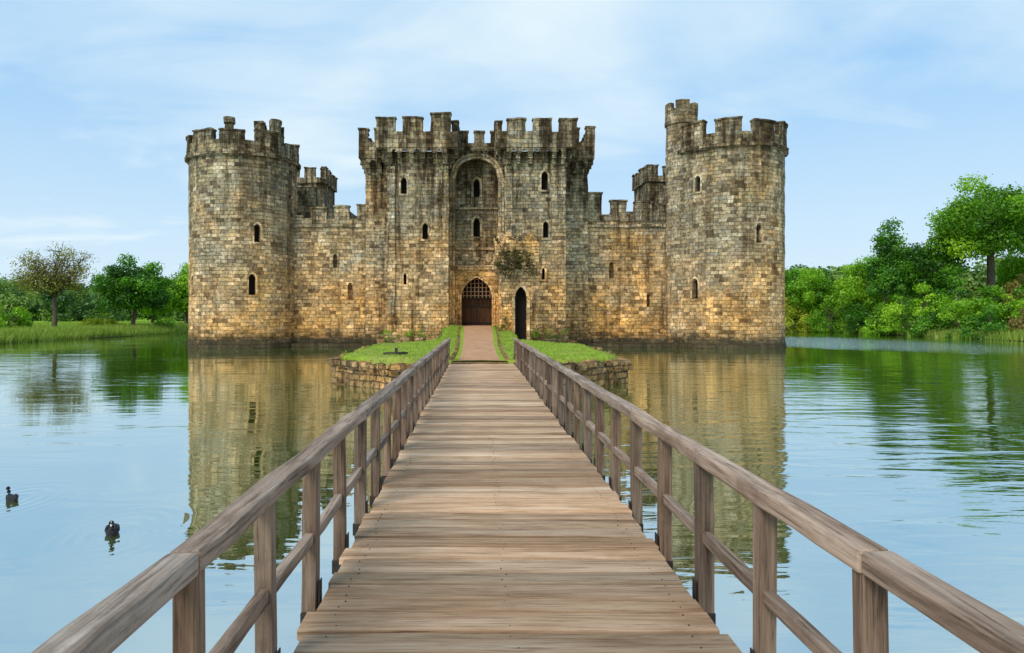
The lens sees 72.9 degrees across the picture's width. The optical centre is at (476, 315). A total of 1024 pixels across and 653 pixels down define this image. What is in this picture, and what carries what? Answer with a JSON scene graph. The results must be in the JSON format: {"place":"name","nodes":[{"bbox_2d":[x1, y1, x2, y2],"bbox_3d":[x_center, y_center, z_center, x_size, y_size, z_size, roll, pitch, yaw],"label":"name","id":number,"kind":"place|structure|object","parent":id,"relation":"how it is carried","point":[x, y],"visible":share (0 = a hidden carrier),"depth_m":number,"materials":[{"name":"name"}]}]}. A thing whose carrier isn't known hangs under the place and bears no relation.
{"place":"outdoors","nodes":[
{"label":"outdoors","id":0,"kind":"place"},
{"bbox_2d":[3,320,182,329],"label":"meadow grass","id":1,"kind":"structure","parent":0,"point":[47,324],"depth_m":126.98,"materials":[{"name":"green plant"}]},
{"bbox_2d":[0,332,1023,652],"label":"moat water","id":2,"kind":"structure","parent":0,"point":[910,448],"depth_m":12.80,"materials":[{"name":"blue liquid"}]},
{"bbox_2d":[6,486,18,501],"bbox_3d":[-6.728,2.597,10.006,0.368,0.222,0.148,0,0,37],"label":"coot","id":3,"kind":"object","parent":2,"relation":"on","point":[12,497],"visible":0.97,"depth_m":9.95,"materials":[{"name":"black"}]},
{"bbox_2d":[104,521,119,536],"bbox_3d":[-4.445,2.586,8.439,0.168,0.252,0.417,0,0,-24],"label":"coot","id":4,"kind":"object","parent":2,"relation":"on","point":[112,528],"visible":0.98,"depth_m":8.34,"materials":[{"name":"black"}]},
{"bbox_2d":[0,0,1023,298],"label":"sky","id":5,"kind":"structure","parent":0,"point":[883,104],"materials":[{"name":"blue"}]},
{"bbox_2d":[4,300,1023,343],"bbox_3d":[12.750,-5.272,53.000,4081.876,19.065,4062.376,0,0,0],"label":"ground","id":6,"kind":"structure","parent":0,"point":[145,319],"depth_m":120.18,"materials":[{"name":"green plant"}]},
{"bbox_2d":[0,302,34,327],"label":"garden shrub","id":7,"kind":"object","parent":6,"relation":"on","point":[20,317],"visible":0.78,"depth_m":96.84,"materials":[{"name":"green plant"}]},
{"bbox_2d":[0,241,97,327],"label":"budding tree","id":8,"kind":"object","parent":6,"relation":"on","point":[60,279],"visible":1,"depth_m":98.87,"materials":[{"name":"green plant"}]},
{"bbox_2d":[75,311,124,325],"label":"garden shrub","id":9,"kind":"object","parent":6,"relation":"on","point":[93,321],"visible":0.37,"depth_m":102.06,"materials":[{"name":"green plant"}]},
{"bbox_2d":[87,254,175,326],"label":"field maple","id":10,"kind":"object","parent":6,"relation":"on","point":[134,289],"visible":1,"depth_m":98.51,"materials":[{"name":"green plant"}]},
{"bbox_2d":[127,306,178,323],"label":"field maple","id":11,"kind":"object","parent":6,"relation":"on","point":[146,312],"visible":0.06,"depth_m":123.69,"materials":[{"name":"green plant"}]},
{"bbox_2d":[152,317,175,328],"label":"garden shrub","id":12,"kind":"object","parent":6,"relation":"on","point":[161,322],"visible":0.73,"depth_m":103.50,"materials":[{"name":"green plant"}]},
{"bbox_2d":[162,262,188,324],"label":"field maple","id":13,"kind":"object","parent":6,"relation":"on","point":[180,287],"visible":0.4,"depth_m":116.59,"materials":[{"name":"green plant"}]},
{"bbox_2d":[327,325,630,390],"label":"castle island","id":14,"kind":"structure","parent":6,"relation":"on","point":[373,366],"depth_m":26.97,"materials":[{"name":"plant"}]},
{"bbox_2d":[383,348,399,354],"bbox_3d":[-3.282,1.416,26.604,0.638,0.385,0.257,0,0,-11],"label":"duck","id":15,"kind":"object","parent":14,"relation":"on","point":[386,353],"visible":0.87,"depth_m":26.51},
{"bbox_2d":[393,348,407,354],"bbox_3d":[-2.967,1.427,27.002,0.589,0.355,0.238,0,0,8],"label":"duck","id":16,"kind":"object","parent":14,"relation":"on","point":[402,353],"visible":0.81,"depth_m":26.91},
{"bbox_2d":[454,325,504,360],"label":"brick path","id":17,"kind":"structure","parent":14,"relation":"on","point":[478,342],"depth_m":36.89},
{"bbox_2d":[490,229,540,339],"bbox_3d":[2.754,-0.987,48.908,3.628,10.353,2.866,0,0,0],"label":"barbican ruin","id":18,"kind":"object","parent":14,"relation":"on","point":[516,265],"visible":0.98,"depth_m":48.44,"materials":[{"name":"stone"}]},
{"bbox_2d":[185,99,788,348],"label":"medieval castle","id":19,"kind":"structure","parent":6,"relation":"on","point":[689,252],"depth_m":56.61,"materials":[{"name":"stone"}]},
{"bbox_2d":[249,173,756,298],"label":"window interiors","id":20,"kind":"structure","parent":19,"relation":"in","point":[476,225],"depth_m":56.54,"materials":[{"name":"black"}]},
{"bbox_2d":[0,253,1021,321],"bbox_3d":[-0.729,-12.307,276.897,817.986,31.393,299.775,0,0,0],"label":"distant trees","id":21,"kind":"object","parent":6,"relation":"on","point":[77,308],"visible":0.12,"depth_m":173.95,"materials":[{"name":"green plant"}]},
{"bbox_2d":[0,321,1023,343],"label":"bank reeds","id":22,"kind":"object","parent":6,"relation":"on","point":[28,334],"visible":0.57,"depth_m":81.28,"materials":[{"name":"green plant"}]},
{"bbox_2d":[33,338,1023,652],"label":"wooden footbridge","id":23,"kind":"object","parent":6,"relation":"on","point":[499,518],"visible":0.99,"depth_m":4.30,"materials":[{"name":"wood"}]},
{"bbox_2d":[785,264,803,297],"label":"ash tree","id":24,"kind":"object","parent":6,"relation":"on","point":[789,277],"visible":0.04,"depth_m":119.42,"materials":[{"name":"green plant"}]},
{"bbox_2d":[785,297,811,331],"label":"hazel bush","id":25,"kind":"object","parent":6,"relation":"on","point":[789,313],"visible":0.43,"depth_m":113.32,"materials":[{"name":"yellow plant"}]},
{"bbox_2d":[785,265,840,328],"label":"willow tree","id":26,"kind":"object","parent":6,"relation":"on","point":[813,288],"visible":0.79,"depth_m":113.15,"materials":[{"name":"green plant"}]},
{"bbox_2d":[804,293,857,332],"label":"hazel bush","id":27,"kind":"object","parent":6,"relation":"on","point":[833,327],"visible":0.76,"depth_m":109.49,"materials":[{"name":"green plant"}]},
{"bbox_2d":[840,300,880,333],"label":"hazel bush","id":28,"kind":"object","parent":6,"relation":"on","point":[851,326],"visible":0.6,"depth_m":102.55,"materials":[{"name":"green plant"}]},
{"bbox_2d":[826,255,899,312],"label":"willow tree","id":29,"kind":"object","parent":6,"relation":"on","point":[853,281],"visible":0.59,"depth_m":105.95,"materials":[{"name":"green plant"}]},
{"bbox_2d":[855,301,908,334],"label":"hazel bush","id":30,"kind":"object","parent":6,"relation":"on","point":[873,321],"visible":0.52,"depth_m":95.25,"materials":[{"name":"green plant"}]},
{"bbox_2d":[862,216,915,326],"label":"poplar tree","id":31,"kind":"object","parent":6,"relation":"on","point":[886,266],"visible":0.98,"depth_m":95.93,"materials":[{"name":"green plant"}]},
{"bbox_2d":[875,281,954,334],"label":"hazel bush","id":32,"kind":"object","parent":6,"relation":"on","point":[911,309],"visible":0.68,"depth_m":91.01,"materials":[{"name":"green plant"}]},
{"bbox_2d":[907,310,954,336],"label":"hazel bush","id":33,"kind":"object","parent":6,"relation":"on","point":[925,322],"visible":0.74,"depth_m":87.51,"materials":[{"name":"green plant"}]},
{"bbox_2d":[895,236,974,316],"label":"hawthorn tree","id":34,"kind":"object","parent":6,"relation":"on","point":[912,254],"visible":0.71,"depth_m":96.90,"materials":[{"name":"green plant"}]},
{"bbox_2d":[935,294,990,337],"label":"hazel bush","id":35,"kind":"object","parent":6,"relation":"on","point":[970,306],"visible":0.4,"depth_m":84.86,"materials":[{"name":"green plant"}]},
{"bbox_2d":[921,274,1008,324],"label":"hazel bush","id":36,"kind":"object","parent":6,"relation":"on","point":[964,292],"visible":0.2,"depth_m":90.26,"materials":[{"name":"green plant"}]},
{"bbox_2d":[918,171,1023,297],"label":"oak tree","id":37,"kind":"object","parent":6,"relation":"on","point":[970,227],"visible":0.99,"depth_m":92.01,"materials":[{"name":"green plant"}]},
{"bbox_2d":[956,303,1016,338],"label":"hazel bush","id":38,"kind":"object","parent":6,"relation":"on","point":[975,324],"visible":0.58,"depth_m":79.32,"materials":[{"name":"green plant"}]},
{"bbox_2d":[981,285,1023,327],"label":"hazel bush","id":39,"kind":"object","parent":6,"relation":"on","point":[1005,311],"visible":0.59,"depth_m":83.05,"materials":[{"name":"green plant"}]},
{"bbox_2d":[982,274,1023,317],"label":"dogwood bush","id":40,"kind":"object","parent":6,"relation":"on","point":[1009,290],"visible":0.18,"depth_m":88.22,"materials":[{"name":"green plant"}]},
{"bbox_2d":[995,254,1023,289],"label":"hawthorn tree","id":41,"kind":"object","parent":6,"relation":"on","point":[1017,269],"visible":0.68,"depth_m":97.77,"materials":[{"name":"green plant"}]},
{"bbox_2d":[1003,306,1023,331],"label":"dogwood bush","id":42,"kind":"object","parent":6,"relation":"on","point":[1018,322],"visible":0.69,"depth_m":76.00,"materials":[{"name":"green plant"}]}
]}

